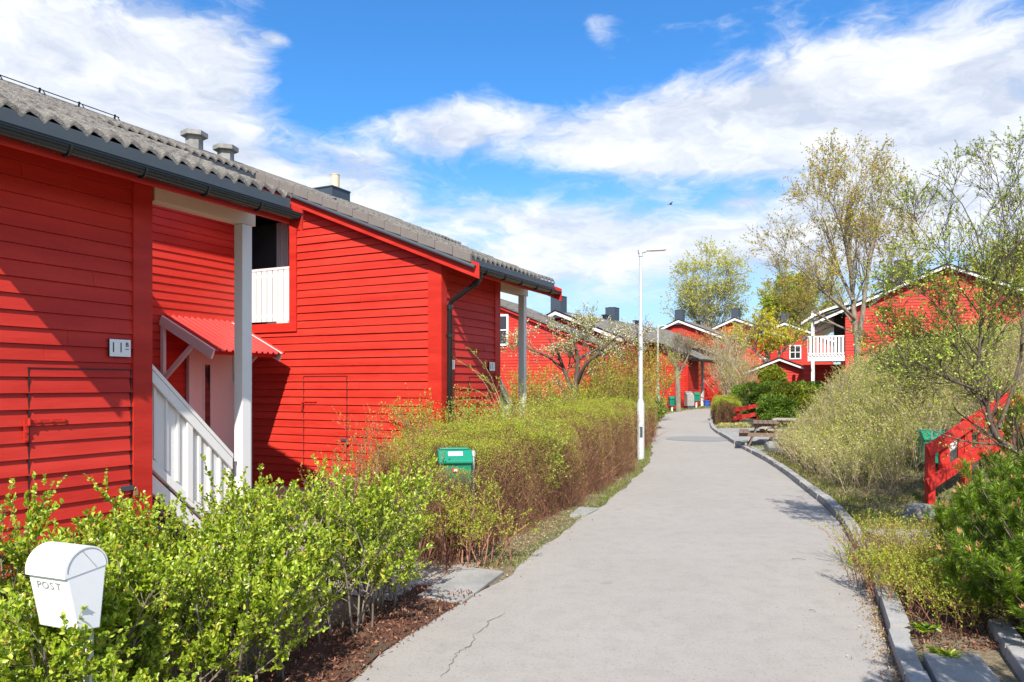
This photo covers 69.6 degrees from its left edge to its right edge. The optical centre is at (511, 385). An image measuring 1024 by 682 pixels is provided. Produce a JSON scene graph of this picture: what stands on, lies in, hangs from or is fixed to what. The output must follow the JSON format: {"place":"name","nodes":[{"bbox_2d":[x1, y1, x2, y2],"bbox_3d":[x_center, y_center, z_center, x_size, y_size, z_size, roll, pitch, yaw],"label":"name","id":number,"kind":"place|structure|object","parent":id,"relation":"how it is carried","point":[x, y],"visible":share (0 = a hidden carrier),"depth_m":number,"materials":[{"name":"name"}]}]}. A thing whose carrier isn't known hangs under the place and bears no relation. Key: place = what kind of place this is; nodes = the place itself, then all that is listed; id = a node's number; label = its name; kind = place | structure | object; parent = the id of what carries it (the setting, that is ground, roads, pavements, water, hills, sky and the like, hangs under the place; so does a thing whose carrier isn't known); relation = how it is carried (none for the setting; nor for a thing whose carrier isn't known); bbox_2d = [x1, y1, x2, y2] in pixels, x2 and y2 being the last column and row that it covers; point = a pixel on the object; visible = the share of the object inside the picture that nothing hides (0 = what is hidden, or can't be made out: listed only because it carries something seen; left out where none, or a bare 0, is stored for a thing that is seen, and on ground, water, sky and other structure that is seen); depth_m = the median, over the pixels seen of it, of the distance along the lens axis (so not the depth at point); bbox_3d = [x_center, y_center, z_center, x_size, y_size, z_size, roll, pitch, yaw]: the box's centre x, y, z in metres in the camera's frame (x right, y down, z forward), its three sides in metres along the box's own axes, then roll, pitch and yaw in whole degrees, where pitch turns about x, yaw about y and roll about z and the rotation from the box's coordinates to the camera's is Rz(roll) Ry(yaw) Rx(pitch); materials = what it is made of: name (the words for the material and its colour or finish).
{"place":"outdoors","nodes":[
{"label":"outdoors","id":0,"kind":"place"},
{"bbox_2d":[5,469,565,676],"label":"yard paving","id":1,"kind":"structure","parent":0,"point":[435,574],"depth_m":6.91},
{"bbox_2d":[311,477,365,496],"bbox_3d":[-2.697,1.630,11.747,0.800,0.240,0.610,0,0,26],"label":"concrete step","id":2,"kind":"object","parent":1,"relation":"on","point":[331,484],"visible":0.1,"depth_m":11.55,"materials":[{"name":"grey concrete"}]},
{"bbox_2d":[299,394,449,555],"bbox_3d":[-1.323,0.917,7.234,1.446,1.674,1.480,0,0,0],"label":"loose shrub","id":3,"kind":"object","parent":1,"relation":"on","point":[375,460],"visible":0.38,"depth_m":7.18,"materials":[{"name":"green plant"}]},
{"bbox_2d":[373,383,563,468],"bbox_3d":[-0.955,0.807,11.004,2.576,1.898,2.887,0,0,-26],"label":"loose shrub","id":4,"kind":"object","parent":1,"relation":"on","point":[474,415],"visible":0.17,"depth_m":10.94,"materials":[{"name":"green plant"}]},
{"bbox_2d":[405,471,544,573],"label":"loose shrub","id":5,"kind":"object","parent":1,"relation":"on","point":[455,519],"visible":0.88,"depth_m":7.10,"materials":[{"name":"green plant"}]},
{"bbox_2d":[489,364,630,466],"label":"loose shrub","id":6,"kind":"object","parent":1,"relation":"on","point":[543,400],"visible":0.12,"depth_m":12.92,"materials":[{"name":"green plant"}]},
{"bbox_2d":[0,0,1023,363],"label":"sky","id":7,"kind":"structure","parent":0,"point":[555,139],"materials":[{"name":"blue"}]},
{"bbox_2d":[126,366,1023,681],"bbox_3d":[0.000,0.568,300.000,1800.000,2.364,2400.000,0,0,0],"label":"ground","id":8,"kind":"structure","parent":0,"point":[998,664],"depth_m":7.28,"materials":[{"name":"soil"}]},
{"bbox_2d":[0,471,108,681],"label":"leafy shrub","id":9,"kind":"object","parent":8,"relation":"on","point":[18,557],"visible":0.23,"depth_m":3.69,"materials":[{"name":"green plant"}]},
{"bbox_2d":[0,524,213,681],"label":"leafy shrub","id":10,"kind":"object","parent":8,"relation":"on","point":[61,656],"visible":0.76,"depth_m":3.41,"materials":[{"name":"green plant"}]},
{"bbox_2d":[0,75,303,595],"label":"row house","id":11,"kind":"structure","parent":8,"relation":"on","point":[133,347],"depth_m":6.47,"materials":[{"name":"red paint"}]},
{"bbox_2d":[23,367,137,553],"bbox_3d":[-3.611,0.728,6.200,0.075,1.744,0.978,0,0,26],"label":"storage door","id":12,"kind":"structure","parent":11,"relation":"in","point":[75,397],"depth_m":6.16,"materials":[{"name":"red paint"}]},
{"bbox_2d":[186,348,233,478],"bbox_3d":[-5.058,0.520,12.573,0.066,2.260,1.150,0,0,26],"label":"entrance door","id":13,"kind":"structure","parent":11,"relation":"in","point":[209,382],"depth_m":12.52,"materials":[{"name":"white paint"}]},
{"bbox_2d":[0,468,309,681],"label":"leafy shrub","id":14,"kind":"object","parent":8,"relation":"on","point":[125,523],"visible":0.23,"depth_m":4.08,"materials":[{"name":"green plant"}]},
{"bbox_2d":[151,454,357,666],"bbox_3d":[-1.636,1.078,4.720,1.179,1.352,1.396,0,0,0],"label":"leafy shrub","id":15,"kind":"object","parent":8,"relation":"on","point":[241,510],"visible":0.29,"depth_m":4.59,"materials":[{"name":"green plant"}]},
{"bbox_2d":[230,583,488,681],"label":"mulch bed","id":16,"kind":"object","parent":8,"relation":"on","point":[319,649],"visible":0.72,"depth_m":4.95,"materials":[{"name":"brown wood"}]},
{"bbox_2d":[25,541,107,681],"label":"mailbox","id":17,"kind":"object","parent":16,"relation":"on","point":[67,579],"visible":1,"depth_m":3.06,"materials":[{"name":"white metal"}]},
{"bbox_2d":[41,647,201,681],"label":"leafy shrub","id":18,"kind":"object","parent":16,"relation":"on","point":[111,668],"visible":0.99,"depth_m":2.96,"materials":[{"name":"green plant"}]},
{"bbox_2d":[130,488,339,681],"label":"leafy shrub","id":19,"kind":"object","parent":16,"relation":"on","point":[224,640],"visible":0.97,"depth_m":3.98,"materials":[{"name":"green plant"}]},
{"bbox_2d":[276,466,414,644],"bbox_3d":[-1.175,1.151,5.125,1.067,1.202,0.851,0,0,-25],"label":"leafy shrub","id":20,"kind":"object","parent":16,"relation":"on","point":[339,536],"visible":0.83,"depth_m":5.08,"materials":[{"name":"green plant"}]},
{"bbox_2d":[295,447,457,614],"bbox_3d":[-1.028,1.110,5.742,1.204,1.289,1.682,0,0,0],"label":"leafy shrub","id":21,"kind":"object","parent":16,"relation":"on","point":[410,536],"visible":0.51,"depth_m":5.60,"materials":[{"name":"green plant"}]},
{"bbox_2d":[184,143,561,487],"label":"row house","id":22,"kind":"structure","parent":8,"relation":"on","point":[357,309],"depth_m":12.25,"materials":[{"name":"red paint"}]},
{"bbox_2d":[301,376,347,479],"bbox_3d":[-3.138,0.721,12.344,1.013,1.759,0.075,0,0,26],"label":"storage door","id":23,"kind":"structure","parent":22,"relation":"in","point":[320,393],"depth_m":12.36,"materials":[{"name":"red paint"}]},
{"bbox_2d":[468,377,494,422],"bbox_3d":[-0.504,0.728,12.530,0.075,1.744,0.978,0,0,26],"label":"storage door","id":24,"kind":"structure","parent":22,"relation":"in","point":[476,383],"depth_m":12.49,"materials":[{"name":"red paint"}]},
{"bbox_2d":[437,447,475,549],"bbox_3d":[-0.581,1.304,7.746,0.402,1.292,0.334,0,0,-10],"label":"mailbox","id":25,"kind":"object","parent":8,"relation":"on","point":[459,457],"visible":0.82,"depth_m":7.63,"materials":[{"name":"green plastic"}]},
{"bbox_2d":[418,566,502,604],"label":"concrete slab","id":26,"kind":"structure","parent":8,"relation":"on","point":[472,579],"depth_m":6.37,"materials":[{"name":"grey concrete"}]},
{"bbox_2d":[351,399,587,567],"bbox_3d":[-0.297,0.927,9.109,1.802,1.702,4.540,0,0,22],"label":"clipped hedge","id":27,"kind":"object","parent":8,"relation":"on","point":[491,444],"visible":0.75,"depth_m":8.59,"materials":[{"name":"green plant"}]},
{"bbox_2d":[451,346,505,419],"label":"arching shrub","id":28,"kind":"object","parent":8,"relation":"on","point":[484,379],"visible":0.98,"depth_m":11.30,"materials":[{"name":"brown plant"}]},
{"bbox_2d":[451,394,573,517],"bbox_3d":[0.009,0.919,10.048,1.603,1.672,1.917,0,0,0],"label":"loose shrub","id":29,"kind":"object","parent":8,"relation":"on","point":[558,451],"visible":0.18,"depth_m":9.74,"materials":[{"name":"green plant"}]},
{"bbox_2d":[418,460,655,585],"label":"dry litter","id":30,"kind":"object","parent":8,"relation":"on","point":[535,538],"visible":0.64,"depth_m":8.18,"materials":[{"name":"brown plant"}]},
{"bbox_2d":[505,354,584,413],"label":"loose shrub","id":31,"kind":"object","parent":8,"relation":"on","point":[535,375],"visible":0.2,"depth_m":20.80,"materials":[{"name":"yellow plant"}]},
{"bbox_2d":[511,373,607,452],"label":"loose shrub","id":32,"kind":"object","parent":8,"relation":"on","point":[580,394],"visible":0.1,"depth_m":15.63,"materials":[{"name":"yellow plant"}]},
{"bbox_2d":[500,298,619,410],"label":"row house","id":33,"kind":"structure","parent":8,"relation":"on","point":[508,315],"depth_m":32.65,"materials":[{"name":"red paint"}]},
{"bbox_2d":[500,314,508,345],"bbox_3d":[-0.545,-2.495,33.168,0.830,1.410,0.050,0,0,20],"label":"window","id":34,"kind":"structure","parent":33,"relation":"in","point":[504,318],"depth_m":33.11,"materials":[{"name":"white paint"}]},
{"bbox_2d":[482,433,652,567],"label":"grass","id":35,"kind":"structure","parent":8,"relation":"on","point":[637,470],"depth_m":11.13,"materials":[{"name":"green plant"}]},
{"bbox_2d":[517,389,640,501],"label":"clipped hedge","id":36,"kind":"object","parent":8,"relation":"on","point":[596,442],"visible":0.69,"depth_m":12.47,"materials":[{"name":"green plant"}]},
{"bbox_2d":[500,300,657,402],"bbox_3d":[1.594,-0.171,17.582,4.004,3.849,2.301,0,0,0],"label":"fruit tree","id":37,"kind":"object","parent":8,"relation":"on","point":[579,371],"visible":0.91,"depth_m":17.60,"materials":[{"name":"brown plant"}]},
{"bbox_2d":[570,507,598,516],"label":"concrete slab","id":38,"kind":"structure","parent":8,"relation":"on","point":[578,511],"depth_m":10.02,"materials":[{"name":"grey concrete"}]},
{"bbox_2d":[557,367,633,404],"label":"loose shrub","id":39,"kind":"object","parent":8,"relation":"on","point":[589,387],"visible":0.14,"depth_m":19.29,"materials":[{"name":"green plant"}]},
{"bbox_2d":[569,343,663,408],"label":"loose shrub","id":40,"kind":"object","parent":8,"relation":"on","point":[613,384],"visible":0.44,"depth_m":20.32,"materials":[{"name":"green plant"}]},
{"bbox_2d":[580,325,658,395],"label":"loose shrub","id":41,"kind":"object","parent":8,"relation":"on","point":[625,357],"visible":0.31,"depth_m":30.78,"materials":[{"name":"green plant"}]},
{"bbox_2d":[584,390,663,460],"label":"clipped hedge","id":42,"kind":"object","parent":8,"relation":"on","point":[647,424],"visible":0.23,"depth_m":19.39,"materials":[{"name":"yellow plant"}]},
{"bbox_2d":[583,349,678,432],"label":"loose shrub","id":43,"kind":"object","parent":8,"relation":"on","point":[634,385],"visible":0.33,"depth_m":21.24,"materials":[{"name":"green plant"}]},
{"bbox_2d":[619,387,659,436],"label":"clipped hedge","id":44,"kind":"object","parent":8,"relation":"on","point":[654,417],"visible":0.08,"depth_m":24.32,"materials":[{"name":"green plant"}]},
{"bbox_2d":[546,296,748,407],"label":"gabled house","id":45,"kind":"structure","parent":8,"relation":"on","point":[690,381],"depth_m":42.17,"materials":[{"name":"red paint"}]},
{"bbox_2d":[637,248,666,459],"bbox_3d":[3.297,-0.732,17.397,0.688,5.005,0.182,0,0,0],"label":"street lamp","id":46,"kind":"object","parent":8,"relation":"on","point":[640,425],"visible":0.96,"depth_m":17.35,"materials":[{"name":"metal"}]},
{"bbox_2d":[620,330,684,421],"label":"loose shrub","id":47,"kind":"object","parent":8,"relation":"on","point":[662,375],"visible":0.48,"depth_m":30.79,"materials":[{"name":"green plant"}]},
{"bbox_2d":[654,396,668,428],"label":"loose shrub","id":48,"kind":"object","parent":8,"relation":"on","point":[661,414],"visible":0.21,"depth_m":27.32,"materials":[{"name":"green plant"}]},
{"bbox_2d":[668,396,674,411],"bbox_3d":[8.328,1.154,38.292,0.354,1.192,0.334,0,0,-11],"label":"mailbox","id":49,"kind":"object","parent":8,"relation":"on","point":[671,401],"visible":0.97,"depth_m":38.19,"materials":[{"name":"green plastic"}]},
{"bbox_2d":[662,328,704,411],"bbox_3d":[8.841,-0.788,38.039,2.361,4.431,1.456,0,0,-12],"label":"tree","id":50,"kind":"object","parent":8,"relation":"on","point":[678,389],"visible":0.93,"depth_m":37.94,"materials":[{"name":"brown plant"}]},
{"bbox_2d":[684,391,693,409],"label":"utility box","id":51,"kind":"object","parent":8,"relation":"on","point":[688,399],"visible":0.93,"depth_m":40.34,"materials":[{"name":"metal"}]},
{"bbox_2d":[660,309,744,381],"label":"gabled house","id":52,"kind":"structure","parent":8,"relation":"on","point":[678,323],"depth_m":60.00,"materials":[{"name":"red paint"}]},
{"bbox_2d":[665,404,746,413],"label":"grass","id":53,"kind":"structure","parent":8,"relation":"on","point":[674,410],"depth_m":40.24,"materials":[{"name":"green plant"}]},
{"bbox_2d":[660,235,756,326],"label":"tree","id":54,"kind":"object","parent":8,"relation":"on","point":[694,297],"visible":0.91,"depth_m":76.75,"materials":[{"name":"green plant"}]},
{"bbox_2d":[690,322,741,385],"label":"loose shrub","id":55,"kind":"object","parent":8,"relation":"on","point":[704,340],"visible":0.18,"depth_m":48.66,"materials":[{"name":"beige plant"}]},
{"bbox_2d":[709,390,744,423],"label":"clipped hedge","id":56,"kind":"object","parent":8,"relation":"on","point":[725,405],"visible":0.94,"depth_m":30.06,"materials":[{"name":"yellow plant"}]},
{"bbox_2d":[692,313,766,396],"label":"loose shrub","id":57,"kind":"object","parent":8,"relation":"on","point":[717,352],"visible":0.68,"depth_m":42.87,"materials":[{"name":"beige plant"}]},
{"bbox_2d":[703,336,765,401],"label":"loose shrub","id":58,"kind":"object","parent":8,"relation":"on","point":[744,377],"visible":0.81,"depth_m":38.82,"materials":[{"name":"yellow plant"}]},
{"bbox_2d":[715,422,754,427],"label":"cushion plant","id":59,"kind":"object","parent":8,"relation":"on","point":[735,424],"visible":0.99,"depth_m":28.39,"materials":[{"name":"plant"}]},
{"bbox_2d":[733,404,758,422],"bbox_3d":[9.433,1.211,29.341,1.190,1.078,0.200,0,0,17],"label":"red fence","id":60,"kind":"object","parent":8,"relation":"on","point":[737,417],"visible":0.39,"depth_m":29.31,"materials":[{"name":"paint"}]},
{"bbox_2d":[712,308,782,362],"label":"gabled house","id":61,"kind":"structure","parent":8,"relation":"on","point":[736,313],"depth_m":63.98,"materials":[{"name":"red paint"}]},
{"bbox_2d":[727,381,770,417],"bbox_3d":[11.174,0.625,34.001,2.502,1.730,2.191,0,0,0],"label":"conifer","id":62,"kind":"object","parent":8,"relation":"on","point":[744,394],"visible":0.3,"depth_m":33.51,"materials":[{"name":"green plant"}]},
{"bbox_2d":[749,380,782,404],"bbox_3d":[11.835,0.622,32.981,2.523,1.781,2.136,0,0,0],"label":"conifer","id":63,"kind":"object","parent":8,"relation":"on","point":[754,396],"visible":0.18,"depth_m":32.73,"materials":[{"name":"green plant"}]},
{"bbox_2d":[719,307,816,361],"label":"tree","id":64,"kind":"object","parent":8,"relation":"on","point":[787,336],"visible":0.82,"depth_m":49.52,"materials":[{"name":"green plant"}]},
{"bbox_2d":[757,364,787,382],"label":"dwarf conifer","id":65,"kind":"object","parent":8,"relation":"on","point":[774,372],"visible":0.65,"depth_m":36.19,"materials":[{"name":"green plant"}]},
{"bbox_2d":[743,357,802,392],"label":"garden shed","id":66,"kind":"structure","parent":8,"relation":"on","point":[794,371],"depth_m":40.05,"materials":[{"name":"red paint"}]},
{"bbox_2d":[755,392,800,427],"bbox_3d":[9.897,0.966,27.476,1.665,1.479,1.719,0,0,0],"label":"juniper","id":67,"kind":"object","parent":8,"relation":"on","point":[764,407],"visible":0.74,"depth_m":27.08,"materials":[{"name":"green plant"}]},
{"bbox_2d":[756,260,819,330],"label":"tree","id":68,"kind":"object","parent":8,"relation":"on","point":[766,302],"visible":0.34,"depth_m":70.64,"materials":[{"name":"green plant"}]},
{"bbox_2d":[742,312,833,392],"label":"gabled house","id":69,"kind":"structure","parent":8,"relation":"on","point":[799,355],"depth_m":61.85,"materials":[{"name":"red paint"}]},
{"bbox_2d":[789,345,800,358],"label":"window","id":70,"kind":"structure","parent":69,"relation":"in","point":[795,353],"depth_m":61.87,"materials":[{"name":"white paint"}]},
{"bbox_2d":[769,380,824,422],"bbox_3d":[10.769,0.693,27.936,2.294,1.866,2.065,0,0,0],"label":"juniper","id":71,"kind":"object","parent":8,"relation":"on","point":[794,386],"visible":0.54,"depth_m":27.55,"materials":[{"name":"green plant"}]},
{"bbox_2d":[787,380,830,404],"bbox_3d":[11.493,0.593,28.493,1.778,1.711,1.933,0,0,0],"label":"juniper","id":72,"kind":"object","parent":8,"relation":"on","point":[815,383],"visible":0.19,"depth_m":28.16,"materials":[{"name":"green plant"}]},
{"bbox_2d":[709,419,930,681],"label":"kerb","id":73,"kind":"structure","parent":8,"relation":"on","point":[907,660],"depth_m":5.55,"materials":[{"name":"stone"}]},
{"bbox_2d":[795,269,848,350],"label":"tree","id":74,"kind":"object","parent":8,"relation":"on","point":[825,305],"visible":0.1,"depth_m":92.29,"materials":[{"name":"green plant"}]},
{"bbox_2d":[739,127,948,368],"bbox_3d":[11.034,-3.931,25.441,8.673,9.377,5.098,0,0,-36],"label":"tree","id":75,"kind":"object","parent":8,"relation":"on","point":[849,218],"visible":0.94,"depth_m":24.81,"materials":[{"name":"green plant"}]},
{"bbox_2d":[741,402,986,530],"bbox_3d":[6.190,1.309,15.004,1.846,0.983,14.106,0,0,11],"label":"grass","id":76,"kind":"structure","parent":8,"relation":"on","point":[873,513],"depth_m":10.54,"materials":[{"name":"green plant"}]},
{"bbox_2d":[759,312,1023,497],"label":"brushwood","id":77,"kind":"object","parent":8,"relation":"on","point":[812,435],"visible":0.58,"depth_m":12.52,"materials":[{"name":"plant"}]},
{"bbox_2d":[806,496,1004,593],"bbox_3d":[3.630,1.389,6.485,1.443,0.607,1.914,0,0,0],"label":"shrub","id":78,"kind":"object","parent":8,"relation":"on","point":[887,537],"visible":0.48,"depth_m":6.72,"materials":[{"name":"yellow plant"}]},
{"bbox_2d":[866,529,950,546],"bbox_3d":[4.365,1.692,8.025,0.810,0.115,0.763,0,0,8],"label":"flagstone","id":79,"kind":"object","parent":8,"relation":"on","point":[896,534],"visible":0.06,"depth_m":8.13,"materials":[{"name":"stone"}]},
{"bbox_2d":[902,503,937,521],"bbox_3d":[5.177,1.645,9.244,0.471,0.309,0.421,0,0,31],"label":"boulder","id":80,"kind":"object","parent":8,"relation":"on","point":[920,507],"visible":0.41,"depth_m":9.15,"materials":[{"name":"stone"}]},
{"bbox_2d":[828,535,1023,636],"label":"shrub","id":81,"kind":"object","parent":8,"relation":"on","point":[928,582],"visible":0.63,"depth_m":5.52,"materials":[{"name":"green plant"}]},
{"bbox_2d":[915,429,945,463],"bbox_3d":[6.245,1.254,10.942,0.354,1.192,0.334,0,0,8],"label":"mailbox","id":82,"kind":"object","parent":8,"relation":"on","point":[922,437],"visible":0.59,"depth_m":10.88,"materials":[{"name":"green plastic"}]},
{"bbox_2d":[847,116,1023,464],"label":"crooked tree","id":83,"kind":"object","parent":8,"relation":"on","point":[916,365],"visible":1,"depth_m":7.53,"materials":[{"name":"green plant"}]},
{"bbox_2d":[950,440,956,461],"bbox_3d":[6.499,0.945,10.825,0.180,0.491,0.070,0,0,0],"label":"mailbox rack post","id":84,"kind":"object","parent":8,"relation":"on","point":[954,454],"visible":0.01,"depth_m":10.80,"materials":[{"name":"white metal"}]},
{"bbox_2d":[889,562,1023,651],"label":"bark mulch","id":85,"kind":"object","parent":8,"relation":"on","point":[923,635],"visible":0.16,"depth_m":5.01,"materials":[{"name":"brown wood"}]},
{"bbox_2d":[907,620,941,632],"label":"weed","id":86,"kind":"object","parent":85,"relation":"on","point":[923,627],"visible":1,"depth_m":4.98,"materials":[{"name":"green plant"}]},
{"bbox_2d":[923,654,1000,681],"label":"paving slab","id":87,"kind":"structure","parent":8,"relation":"on","point":[965,668],"depth_m":4.30,"materials":[{"name":"concrete"}]},
{"bbox_2d":[925,643,964,657],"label":"weed","id":88,"kind":"object","parent":87,"relation":"on","point":[948,652],"visible":1,"depth_m":4.51,"materials":[{"name":"green plant"}]},
{"bbox_2d":[924,391,1015,504],"bbox_3d":[6.316,0.907,10.200,1.632,1.685,0.146,0,0,-19],"label":"stair fence","id":89,"kind":"object","parent":8,"relation":"on","point":[933,479],"visible":0.56,"depth_m":10.03,"materials":[{"name":"red paint"}]},
{"bbox_2d":[923,456,1023,558],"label":"mountain pine","id":90,"kind":"object","parent":8,"relation":"on","point":[941,515],"visible":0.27,"depth_m":6.25,"materials":[{"name":"green plant"}]},
{"bbox_2d":[927,449,1023,632],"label":"mountain pine","id":91,"kind":"object","parent":8,"relation":"on","point":[996,570],"visible":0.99,"depth_m":4.94,"materials":[{"name":"green plant"}]},
{"bbox_2d":[958,238,1023,285],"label":"tree","id":92,"kind":"object","parent":8,"relation":"on","point":[1007,272],"visible":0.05,"depth_m":53.48,"materials":[{"name":"green plant"}]},
{"bbox_2d":[961,396,1022,488],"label":"stair fence","id":93,"kind":"object","parent":8,"relation":"on","point":[976,459],"visible":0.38,"depth_m":10.15,"materials":[{"name":"red paint"}]},
{"bbox_2d":[975,386,1023,482],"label":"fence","id":94,"kind":"object","parent":8,"relation":"on","point":[1019,409],"visible":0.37,"depth_m":7.97,"materials":[{"name":"red wood"}]},
{"bbox_2d":[988,619,1023,681],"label":"stone edging","id":95,"kind":"object","parent":8,"relation":"on","point":[1008,637],"visible":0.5,"depth_m":4.60,"materials":[{"name":"stone"}]},
{"bbox_2d":[353,408,901,681],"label":"path","id":96,"kind":"structure","parent":0,"point":[675,562],"depth_m":6.00,"materials":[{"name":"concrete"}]},
{"bbox_2d":[666,436,726,440],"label":"path repair","id":97,"kind":"structure","parent":96,"relation":"on","point":[694,438],"depth_m":23.44,"materials":[{"name":"concrete"}]},
{"bbox_2d":[834,552,903,681],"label":"dry litter","id":98,"kind":"object","parent":96,"relation":"on","point":[884,634],"visible":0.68,"depth_m":5.21,"materials":[{"name":"brown plant"}]},
{"bbox_2d":[717,428,783,453],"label":"picnic paving","id":99,"kind":"structure","parent":0,"point":[733,432],"depth_m":22.87,"materials":[{"name":"concrete"}]},
{"bbox_2d":[739,420,792,447],"bbox_3d":[6.956,1.326,20.200,1.376,0.695,1.320,0,0,18],"label":"picnic table","id":100,"kind":"object","parent":99,"relation":"on","point":[752,434],"visible":0.81,"depth_m":19.79,"materials":[{"name":"brown wood"}]},
{"bbox_2d":[764,441,777,451],"bbox_3d":[6.490,1.550,18.403,0.332,0.340,0.336,0,0,0],"label":"boulder","id":101,"kind":"object","parent":99,"relation":"on","point":[769,446],"visible":0.66,"depth_m":18.29,"materials":[{"name":"stone"}]},
{"bbox_2d":[759,418,796,440],"bbox_3d":[7.890,1.297,21.200,1.376,0.695,0.792,0,0,28],"label":"picnic table","id":102,"kind":"object","parent":99,"relation":"on","point":[770,428],"visible":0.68,"depth_m":21.16,"materials":[{"name":"brown wood"}]},
{"bbox_2d":[801,259,1023,393],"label":"hillside house","id":103,"kind":"structure","parent":0,"point":[843,343],"depth_m":33.63,"materials":[{"name":"red paint"}]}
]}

